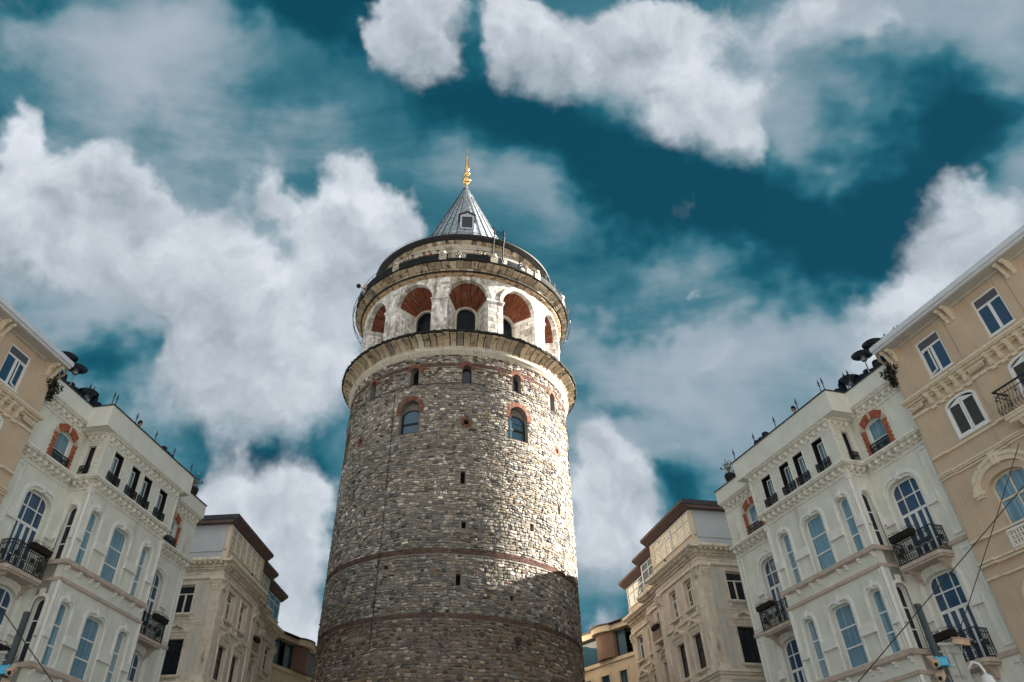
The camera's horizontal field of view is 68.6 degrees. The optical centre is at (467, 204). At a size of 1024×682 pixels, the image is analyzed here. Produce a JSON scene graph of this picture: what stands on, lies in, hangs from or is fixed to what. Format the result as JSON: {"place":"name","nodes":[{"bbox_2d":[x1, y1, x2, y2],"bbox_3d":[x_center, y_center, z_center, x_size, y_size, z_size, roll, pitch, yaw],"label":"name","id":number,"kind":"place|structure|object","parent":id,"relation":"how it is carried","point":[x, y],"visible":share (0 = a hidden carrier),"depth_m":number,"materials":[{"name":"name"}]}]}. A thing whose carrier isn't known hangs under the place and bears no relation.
{"place":"outdoors","nodes":[
{"label":"outdoors","id":0,"kind":"place"},
{"bbox_2d":[159,514,287,681],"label":"building","id":1,"kind":"structure","parent":0,"point":[228,607],"depth_m":43.37,"materials":[{"name":"beige paint"}]},
{"bbox_2d":[161,640,183,674],"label":"window","id":2,"kind":"structure","parent":1,"relation":"in","point":[172,656],"depth_m":39.98,"materials":[{"name":"black glass"}]},
{"bbox_2d":[175,586,194,612],"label":"window","id":3,"kind":"structure","parent":1,"relation":"in","point":[186,593],"depth_m":41.92,"materials":[{"name":"black glass"}]},
{"bbox_2d":[213,647,222,680],"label":"window","id":4,"kind":"structure","parent":1,"relation":"in","point":[219,654],"depth_m":41.35,"materials":[{"name":"black glass"}]},
{"bbox_2d":[224,594,231,619],"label":"window","id":5,"kind":"structure","parent":1,"relation":"in","point":[227,611],"depth_m":43.20,"materials":[{"name":"beige metal"}]},
{"bbox_2d":[228,658,234,681],"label":"window","id":6,"kind":"structure","parent":1,"relation":"in","point":[233,659],"depth_m":43.08,"materials":[{"name":"black paint"}]},
{"bbox_2d":[229,526,247,563],"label":"attic window","id":7,"kind":"structure","parent":1,"relation":"in","point":[238,544],"depth_m":45.01,"materials":[{"name":"beige glass"}]},
{"bbox_2d":[237,606,243,629],"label":"window","id":8,"kind":"structure","parent":1,"relation":"in","point":[242,608],"depth_m":44.79,"materials":[{"name":"beige metal"}]},
{"bbox_2d":[245,543,261,578],"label":"attic window","id":9,"kind":"structure","parent":1,"relation":"in","point":[253,560],"depth_m":47.01,"materials":[{"name":"beige glass"}]},
{"bbox_2d":[253,634,261,643],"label":"planter box","id":10,"kind":"object","parent":1,"relation":"on","point":[257,639],"visible":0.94,"depth_m":46.98,"materials":[{"name":"black plant"}]},
{"bbox_2d":[262,648,267,669],"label":"window","id":11,"kind":"structure","parent":1,"relation":"in","point":[266,650],"depth_m":51.74,"materials":[{"name":"grey glass"}]},
{"bbox_2d":[261,572,269,598],"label":"attic window","id":12,"kind":"structure","parent":1,"relation":"in","point":[265,580],"depth_m":50.63,"materials":[{"name":"grey"}]},
{"bbox_2d":[267,590,279,619],"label":"attic window","id":13,"kind":"structure","parent":1,"relation":"in","point":[273,602],"depth_m":53.81,"materials":[{"name":"blue"}]},
{"bbox_2d":[0,0,1023,645],"label":"sky","id":14,"kind":"structure","parent":0,"point":[724,201],"materials":[{"name":"blue"}]},
{"bbox_2d":[858,485,1023,681],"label":"cable","id":15,"kind":"object","parent":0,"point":[938,586],"visible":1,"depth_m":11.10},
{"label":"ground","id":16,"kind":"structure","parent":0,"visible":0},
{"bbox_2d":[0,295,74,503],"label":"beige townhouse","id":17,"kind":"structure","parent":16,"relation":"on","point":[33,358],"depth_m":28.81,"materials":[{"name":"paint"}]},
{"bbox_2d":[0,343,30,393],"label":"window","id":18,"kind":"structure","parent":17,"relation":"in","point":[12,370],"depth_m":28.81,"materials":[{"name":"grey"}]},
{"bbox_2d":[45,374,63,400],"bbox_3d":[-17.031,7.450,30.515,0.932,1.162,0.921,-8,-44,8],"label":"creeper","id":19,"kind":"object","parent":17,"relation":"attached to","point":[51,392],"visible":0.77,"depth_m":30.40,"materials":[{"name":"green plant"}]},
{"bbox_2d":[0,374,206,681],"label":"white townhouse","id":20,"kind":"structure","parent":16,"relation":"on","point":[106,504],"depth_m":31.21,"materials":[{"name":"paint"}]},
{"bbox_2d":[0,586,11,630],"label":"window","id":21,"kind":"structure","parent":20,"relation":"in","point":[5,595],"depth_m":27.45,"materials":[{"name":"blue"}]},
{"bbox_2d":[0,640,17,653],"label":"planter box","id":22,"kind":"object","parent":20,"relation":"attached to","point":[4,647],"visible":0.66,"depth_m":26.02,"materials":[{"name":"black plastic"}]},
{"bbox_2d":[2,490,46,568],"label":"window","id":23,"kind":"structure","parent":20,"relation":"in","point":[30,517],"depth_m":29.07,"materials":[{"name":"blue"}]},
{"bbox_2d":[17,599,43,660],"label":"window","id":24,"kind":"structure","parent":20,"relation":"in","point":[40,604],"depth_m":27.74,"materials":[{"name":"black"}]},
{"bbox_2d":[28,538,53,557],"bbox_3d":[-16.211,13.050,28.423,0.376,0.354,1.316,-8,-44,8],"label":"planter box","id":25,"kind":"object","parent":20,"relation":"attached to","point":[43,550],"visible":1,"depth_m":28.29,"materials":[{"name":"black plastic"}]},
{"bbox_2d":[41,603,66,665],"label":"window","id":26,"kind":"structure","parent":20,"relation":"in","point":[63,608],"depth_m":28.25,"materials":[{"name":"blue glass"}]},
{"bbox_2d":[51,431,69,467],"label":"window","id":27,"kind":"structure","parent":20,"relation":"in","point":[61,446],"depth_m":31.30,"materials":[{"name":"glass"}]},
{"bbox_2d":[54,507,76,558],"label":"window","id":28,"kind":"structure","parent":20,"relation":"in","point":[59,550],"depth_m":30.14,"materials":[{"name":"black"}]},
{"bbox_2d":[59,351,77,375],"bbox_3d":[-17.456,7.306,31.932,0.960,2.125,0.960,-8,-44,8],"label":"patio heater","id":29,"kind":"object","parent":20,"relation":"on","point":[73,357],"visible":0.34,"depth_m":32.65,"materials":[{"name":"metal"}]},
{"bbox_2d":[58,370,82,395],"bbox_3d":[-17.497,8.087,32.285,0.434,1.485,2.356,-8,-44,8],"label":"covered furniture","id":30,"kind":"object","parent":20,"relation":"on","point":[79,391],"visible":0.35,"depth_m":32.77,"materials":[{"name":"fabric"}]},
{"bbox_2d":[68,363,87,385],"bbox_3d":[-17.215,7.832,32.377,0.920,1.975,0.920,-8,-44,8],"label":"patio heater","id":31,"kind":"object","parent":20,"relation":"on","point":[77,368],"visible":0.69,"depth_m":33.01,"materials":[{"name":"metal"}]},
{"bbox_2d":[69,617,99,680],"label":"window","id":32,"kind":"structure","parent":20,"relation":"in","point":[81,661],"depth_m":29.73,"materials":[{"name":"blue glass"}]},
{"bbox_2d":[75,512,96,564],"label":"window","id":33,"kind":"structure","parent":20,"relation":"in","point":[84,544],"depth_m":30.67,"materials":[{"name":"blue glass"}]},
{"bbox_2d":[77,447,95,473],"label":"window","id":34,"kind":"structure","parent":20,"relation":"in","point":[84,470],"depth_m":32.11,"materials":[{"name":"black paint"}]},
{"bbox_2d":[79,388,98,399],"bbox_3d":[-16.975,8.844,33.040,0.960,1.425,0.960,-8,-44,8],"label":"patio heater","id":35,"kind":"object","parent":20,"relation":"on","point":[95,394],"visible":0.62,"depth_m":33.50,"materials":[{"name":"metal"}]},
{"bbox_2d":[90,397,101,405],"bbox_3d":[-16.834,9.474,33.748,0.373,1.490,1.092,-8,-44,8],"label":"covered furniture","id":36,"kind":"object","parent":20,"relation":"on","point":[94,402],"visible":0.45,"depth_m":33.70,"materials":[{"name":"fabric"}]},
{"bbox_2d":[100,528,125,583],"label":"window","id":37,"kind":"structure","parent":20,"relation":"in","point":[111,563],"depth_m":32.15,"materials":[{"name":"blue glass"}]},
{"bbox_2d":[106,633,123,681],"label":"window","id":38,"kind":"structure","parent":20,"relation":"in","point":[120,638],"depth_m":31.34,"materials":[{"name":"blue glass"}]},
{"bbox_2d":[106,449,125,487],"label":"window","id":39,"kind":"structure","parent":20,"relation":"in","point":[117,463],"depth_m":32.97,"materials":[{"name":"black glass"}]},
{"bbox_2d":[123,463,141,500],"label":"window","id":40,"kind":"structure","parent":20,"relation":"in","point":[130,489],"depth_m":34.01,"materials":[{"name":"black paint"}]},
{"bbox_2d":[127,651,138,681],"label":"window","id":41,"kind":"structure","parent":20,"relation":"in","point":[135,661],"depth_m":33.95,"materials":[{"name":"blue"}]},
{"bbox_2d":[130,548,146,596],"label":"window","id":42,"kind":"structure","parent":20,"relation":"in","point":[144,553],"depth_m":33.67,"materials":[{"name":"blue glass"}]},
{"bbox_2d":[136,473,153,509],"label":"window","id":43,"kind":"structure","parent":20,"relation":"in","point":[146,486],"depth_m":34.77,"materials":[{"name":"black paint"}]},
{"bbox_2d":[140,572,159,633],"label":"window","id":44,"kind":"structure","parent":20,"relation":"in","point":[154,589],"depth_m":36.00,"materials":[{"name":"blue"}]},
{"bbox_2d":[151,610,168,624],"bbox_3d":[-14.371,19.326,35.011,0.376,0.354,1.316,-8,-44,8],"label":"planter box","id":45,"kind":"object","parent":20,"relation":"attached to","point":[161,619],"visible":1,"depth_m":34.81,"materials":[{"name":"black plastic"}]},
{"bbox_2d":[152,487,168,521],"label":"window","id":46,"kind":"structure","parent":20,"relation":"in","point":[161,501],"depth_m":35.83,"materials":[{"name":"black paint"}]},
{"bbox_2d":[163,520,175,546],"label":"window","id":47,"kind":"structure","parent":20,"relation":"in","point":[168,538],"depth_m":37.78,"materials":[{"name":"metal"}]},
{"bbox_2d":[191,473,202,494],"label":"potted plant","id":48,"kind":"object","parent":20,"relation":"on","point":[194,489],"visible":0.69,"depth_m":40.22,"materials":[{"name":"black plant"}]},
{"bbox_2d":[270,630,315,681],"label":"building","id":49,"kind":"structure","parent":16,"relation":"on","point":[293,658],"depth_m":55.90,"materials":[{"name":"beige paint"}]},
{"bbox_2d":[311,149,584,681],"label":"stone tower","id":50,"kind":"structure","parent":16,"relation":"on","point":[452,557],"depth_m":47.05,"materials":[{"name":"grey stone"}]},
{"bbox_2d":[401,403,418,433],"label":"arched window","id":51,"kind":"structure","parent":50,"relation":"in","point":[410,419],"depth_m":49.34,"materials":[{"name":"blue glass"}]},
{"bbox_2d":[417,313,430,331],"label":"gallery window","id":52,"kind":"structure","parent":50,"relation":"in","point":[423,324],"depth_m":56.83,"materials":[{"name":"black glass"}]},
{"bbox_2d":[456,310,474,329],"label":"gallery window","id":53,"kind":"structure","parent":50,"relation":"in","point":[465,318],"depth_m":56.21,"materials":[{"name":"black glass"}]},
{"bbox_2d":[462,371,470,383],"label":"slit window","id":54,"kind":"structure","parent":50,"relation":"in","point":[466,377],"depth_m":50.92,"materials":[{"name":"grey glass"}]},
{"bbox_2d":[503,318,511,335],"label":"gallery window","id":55,"kind":"structure","parent":50,"relation":"in","point":[507,329],"depth_m":57.17,"materials":[{"name":"black glass"}]},
{"bbox_2d":[513,380,517,392],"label":"slit window","id":56,"kind":"structure","parent":50,"relation":"in","point":[515,383],"depth_m":51.70,"materials":[{"name":"black glass"}]},
{"bbox_2d":[510,410,524,441],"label":"arched window","id":57,"kind":"structure","parent":50,"relation":"in","point":[517,427],"depth_m":49.66,"materials":[{"name":"blue glass"}]},
{"bbox_2d":[582,617,637,681],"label":"building","id":58,"kind":"structure","parent":16,"relation":"on","point":[608,652],"depth_m":53.83,"materials":[{"name":"beige paint"}]},
{"bbox_2d":[603,676,609,681],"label":"window","id":59,"kind":"structure","parent":58,"relation":"in","point":[605,679],"depth_m":53.49,"materials":[{"name":"blue glass"}]},
{"bbox_2d":[621,670,627,681],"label":"window","id":60,"kind":"structure","parent":58,"relation":"in","point":[624,675],"depth_m":52.20,"materials":[{"name":"black paint"}]},
{"bbox_2d":[618,498,765,681],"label":"building","id":61,"kind":"structure","parent":16,"relation":"on","point":[689,594],"depth_m":42.20,"materials":[{"name":"beige stone"}]},
{"bbox_2d":[627,575,643,607],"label":"attic window","id":62,"kind":"structure","parent":61,"relation":"in","point":[635,589],"depth_m":52.06,"materials":[{"name":"white glass"}]},
{"bbox_2d":[639,636,644,658],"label":"window","id":63,"kind":"structure","parent":61,"relation":"in","point":[640,638],"depth_m":50.17,"materials":[{"name":"grey glass"}]},
{"bbox_2d":[641,557,652,585],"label":"attic window","id":64,"kind":"structure","parent":61,"relation":"in","point":[646,568],"depth_m":49.05,"materials":[{"name":"grey glass"}]},
{"bbox_2d":[650,621,660,630],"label":"planter box","id":65,"kind":"object","parent":61,"relation":"on","point":[654,627],"visible":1,"depth_m":45.56,"materials":[{"name":"black plastic"}]},
{"bbox_2d":[652,529,672,564],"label":"attic window","id":66,"kind":"structure","parent":61,"relation":"in","point":[662,546],"depth_m":45.67,"materials":[{"name":"beige glass"}]},
{"bbox_2d":[671,592,678,617],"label":"window","id":67,"kind":"structure","parent":61,"relation":"in","point":[674,600],"depth_m":43.44,"materials":[{"name":"beige glass"}]},
{"bbox_2d":[669,511,690,548],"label":"attic window","id":68,"kind":"structure","parent":61,"relation":"in","point":[680,530],"depth_m":43.74,"materials":[{"name":"beige glass"}]},
{"bbox_2d":[680,645,689,677],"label":"window","id":69,"kind":"structure","parent":61,"relation":"in","point":[684,659],"depth_m":41.61,"materials":[{"name":"black glass"}]},
{"bbox_2d":[685,580,694,606],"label":"window","id":70,"kind":"structure","parent":61,"relation":"in","point":[688,584],"depth_m":41.91,"materials":[{"name":"grey glass"}]},
{"bbox_2d":[695,634,706,668],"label":"window","id":71,"kind":"structure","parent":61,"relation":"in","point":[698,638],"depth_m":40.08,"materials":[{"name":"black glass"}]},
{"bbox_2d":[725,572,745,599],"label":"window","id":72,"kind":"structure","parent":61,"relation":"in","point":[734,581],"depth_m":40.89,"materials":[{"name":"black glass"}]},
{"bbox_2d":[737,627,761,662],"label":"window","id":73,"kind":"structure","parent":61,"relation":"in","point":[749,646],"depth_m":38.95,"materials":[{"name":"black glass"}]},
{"bbox_2d":[714,360,1023,681],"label":"white townhouse","id":74,"kind":"structure","parent":16,"relation":"on","point":[822,495],"depth_m":30.14,"materials":[{"name":"paint"}]},
{"bbox_2d":[720,458,735,481],"bbox_3d":[13.830,14.094,39.558,0.755,1.321,0.809,29,-51,-27],"label":"potted plant","id":75,"kind":"object","parent":74,"relation":"on","point":[729,475],"visible":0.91,"depth_m":39.39,"materials":[{"name":"black plant"}]},
{"bbox_2d":[748,504,761,533],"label":"window","id":76,"kind":"structure","parent":74,"relation":"in","point":[756,524],"depth_m":37.20,"materials":[{"name":"glass"}]},
{"bbox_2d":[754,431,768,443],"bbox_3d":[14.490,12.136,36.830,0.439,1.496,1.562,12,-45,-12],"label":"covered furniture","id":77,"kind":"object","parent":74,"relation":"on","point":[764,433],"visible":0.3,"depth_m":36.83,"materials":[{"name":"fabric"}]},
{"bbox_2d":[755,597,774,612],"bbox_3d":[13.564,18.296,34.191,0.376,0.354,1.316,12,-45,-12],"label":"planter box","id":78,"kind":"object","parent":74,"relation":"attached to","point":[761,607],"visible":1,"depth_m":34.04,"materials":[{"name":"black plastic"}]},
{"bbox_2d":[760,472,778,507],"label":"window","id":79,"kind":"structure","parent":74,"relation":"in","point":[771,498],"depth_m":35.09,"materials":[{"name":"black paint"}]},
{"bbox_2d":[764,557,788,622],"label":"window","id":80,"kind":"structure","parent":74,"relation":"in","point":[770,570],"depth_m":35.10,"materials":[{"name":"blue"}]},
{"bbox_2d":[777,459,796,495],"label":"window","id":81,"kind":"structure","parent":74,"relation":"in","point":[787,479],"depth_m":34.09,"materials":[{"name":"black paint"}]},
{"bbox_2d":[783,534,800,583],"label":"window","id":82,"kind":"structure","parent":74,"relation":"in","point":[787,545],"depth_m":32.92,"materials":[{"name":"blue glass"}]},
{"bbox_2d":[785,638,806,681],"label":"window","id":83,"kind":"structure","parent":74,"relation":"in","point":[795,663],"depth_m":32.91,"materials":[{"name":"blue"}]},
{"bbox_2d":[790,449,810,485],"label":"window","id":84,"kind":"structure","parent":74,"relation":"in","point":[803,475],"depth_m":33.36,"materials":[{"name":"glass"}]},
{"bbox_2d":[807,620,828,678],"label":"window","id":85,"kind":"structure","parent":74,"relation":"in","point":[814,638],"depth_m":30.50,"materials":[{"name":"blue glass"}]},
{"bbox_2d":[809,435,831,472],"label":"window","id":86,"kind":"structure","parent":74,"relation":"in","point":[818,448],"depth_m":32.38,"materials":[{"name":"glass"}]},
{"bbox_2d":[807,514,835,570],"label":"window","id":87,"kind":"structure","parent":74,"relation":"in","point":[821,545],"depth_m":31.49,"materials":[{"name":"blue glass"}]},
{"bbox_2d":[835,383,847,391],"bbox_3d":[16.601,8.745,33.295,0.373,1.490,1.092,12,-45,-12],"label":"covered furniture","id":88,"kind":"object","parent":74,"relation":"on","point":[843,388],"visible":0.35,"depth_m":33.24,"materials":[{"name":"fabric"}]},
{"bbox_2d":[838,374,858,386],"bbox_3d":[16.823,8.143,32.619,0.960,1.425,0.960,12,-45,-12],"label":"patio heater","id":89,"kind":"object","parent":74,"relation":"on","point":[841,381],"visible":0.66,"depth_m":33.03,"materials":[{"name":"metal"}]},
{"bbox_2d":[841,433,860,459],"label":"window","id":90,"kind":"structure","parent":74,"relation":"in","point":[853,456],"depth_m":31.53,"materials":[{"name":"black paint"}]},
{"bbox_2d":[834,603,867,667],"bbox_3d":[14.897,16.697,28.987,0.070,2.097,1.187,12,-45,-12],"label":"window","id":91,"kind":"structure","parent":74,"relation":"in","point":[852,642],"depth_m":29.07,"materials":[{"name":"blue glass"}]},
{"bbox_2d":[840,498,863,551],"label":"window","id":92,"kind":"structure","parent":74,"relation":"in","point":[848,516],"depth_m":30.08,"materials":[{"name":"blue glass"}]},
{"bbox_2d":[851,349,872,372],"bbox_3d":[17.160,7.169,32.001,0.920,1.975,0.920,12,-45,-12],"label":"patio heater","id":93,"kind":"object","parent":74,"relation":"on","point":[863,355],"visible":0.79,"depth_m":32.60,"materials":[{"name":"metal"}]},
{"bbox_2d":[853,356,885,383],"bbox_3d":[17.434,7.438,31.930,0.434,1.485,2.356,12,-45,-12],"label":"covered furniture","id":94,"kind":"object","parent":74,"relation":"on","point":[856,379],"visible":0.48,"depth_m":32.30,"materials":[{"name":"fabric"}]},
{"bbox_2d":[862,338,881,360],"bbox_3d":[17.458,6.670,31.591,0.960,2.125,0.960,12,-45,-12],"label":"patio heater","id":95,"kind":"object","parent":74,"relation":"on","point":[869,343],"visible":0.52,"depth_m":32.30,"materials":[{"name":"metal"}]},
{"bbox_2d":[862,493,884,544],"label":"window","id":96,"kind":"structure","parent":74,"relation":"in","point":[868,506],"depth_m":29.64,"materials":[{"name":"black"}]},
{"bbox_2d":[868,418,890,454],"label":"window","id":97,"kind":"structure","parent":74,"relation":"in","point":[876,429],"depth_m":30.86,"materials":[{"name":"glass"}]},
{"bbox_2d":[872,589,900,653],"bbox_3d":[15.481,15.362,27.595,0.070,2.097,0.637,12,-45,-12],"label":"window","id":98,"kind":"structure","parent":74,"relation":"in","point":[878,601],"depth_m":27.69,"materials":[{"name":"blue glass"}]},
{"bbox_2d":[888,524,915,543],"bbox_3d":[16.181,12.314,27.953,0.376,0.354,1.316,12,-45,-12],"label":"planter box","id":99,"kind":"object","parent":74,"relation":"attached to","point":[909,531],"visible":1,"depth_m":27.81,"materials":[{"name":"black plastic"}]},
{"bbox_2d":[896,586,923,647],"bbox_3d":[15.986,15.008,27.228,0.397,2.097,0.070,12,-45,-12],"label":"window","id":100,"kind":"structure","parent":74,"relation":"in","point":[913,626],"depth_m":27.23,"materials":[{"name":"blue"}]},
{"bbox_2d":[892,477,942,556],"bbox_3d":[17.085,11.923,28.352,0.070,2.958,1.497,12,-45,-12],"label":"window","id":101,"kind":"structure","parent":74,"relation":"in","point":[910,503],"depth_m":28.66,"materials":[{"name":"blue"}]},
{"bbox_2d":[925,626,957,642],"bbox_3d":[16.203,14.730,25.646,0.376,0.354,1.316,12,-45,-12],"label":"planter box","id":102,"kind":"object","parent":74,"relation":"attached to","point":[945,634],"visible":0.72,"depth_m":25.41,"materials":[{"name":"black plastic"}]},
{"bbox_2d":[929,570,989,661],"bbox_3d":[17.107,14.364,26.021,0.070,2.888,1.497,12,-45,-12],"label":"window","id":103,"kind":"structure","parent":74,"relation":"in","point":[951,602],"depth_m":26.32,"materials":[{"name":"blue"}]},
{"bbox_2d":[869,225,1023,660],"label":"beige townhouse","id":104,"kind":"structure","parent":16,"relation":"on","point":[954,350],"depth_m":26.22,"materials":[{"name":"paint"}]},
{"bbox_2d":[879,360,898,387],"bbox_3d":[17.130,6.808,30.160,0.932,1.162,0.921,12,-45,-12],"label":"creeper","id":105,"kind":"object","parent":104,"relation":"attached to","point":[890,376],"visible":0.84,"depth_m":30.04,"materials":[{"name":"green plant"}]},
{"bbox_2d":[915,329,953,379],"bbox_3d":[17.732,5.719,28.507,0.188,1.558,1.200,12,-45,-12],"label":"window","id":106,"kind":"structure","parent":104,"relation":"in","point":[931,349],"depth_m":28.53,"materials":[{"name":"blue"}]},
{"bbox_2d":[945,390,990,439],"bbox_3d":[17.768,7.441,26.699,0.080,1.410,1.400,12,-45,-12],"label":"shuttered window","id":107,"kind":"structure","parent":104,"relation":"in","point":[965,411],"depth_m":26.69,"materials":[{"name":"white wood"}]},
{"bbox_2d":[971,285,1016,338],"bbox_3d":[18.599,3.807,26.513,0.130,1.558,1.190,12,-45,-12],"label":"window","id":108,"kind":"structure","parent":104,"relation":"in","point":[990,307],"depth_m":26.53,"materials":[{"name":"blue glass"}]},
{"bbox_2d":[993,467,1023,527],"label":"window","id":109,"kind":"structure","parent":104,"relation":"in","point":[1014,511],"depth_m":24.73,"materials":[{"name":"blue glass"}]},
{"bbox_2d":[1007,351,1023,396],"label":"shuttered window","id":110,"kind":"structure","parent":104,"relation":"in","point":[1015,367],"depth_m":25.18,"materials":[{"name":"white wood"}]},
{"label":"paved square","id":111,"kind":"structure","parent":0,"visible":0},
{"bbox_2d":[0,611,30,681],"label":"camera pole","id":112,"kind":"object","parent":111,"relation":"on","point":[8,667],"visible":1,"depth_m":12.29,"materials":[{"name":"grey metal"}]},
{"bbox_2d":[0,607,52,681],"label":"cable","id":113,"kind":"object","parent":111,"relation":"on","point":[26,644],"visible":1,"depth_m":10.65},
{"bbox_2d":[913,603,995,681],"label":"camera pole","id":114,"kind":"object","parent":111,"relation":"on","point":[947,660],"visible":1,"depth_m":12.16,"materials":[{"name":"paint"}]},
{"bbox_2d":[957,443,1019,636],"bbox_3d":[8.902,5.763,12.813,2.291,2.858,0.013,-29,-50,26],"label":"cable","id":115,"kind":"object","parent":114,"relation":"attached to","point":[988,541],"visible":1,"depth_m":12.79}
]}

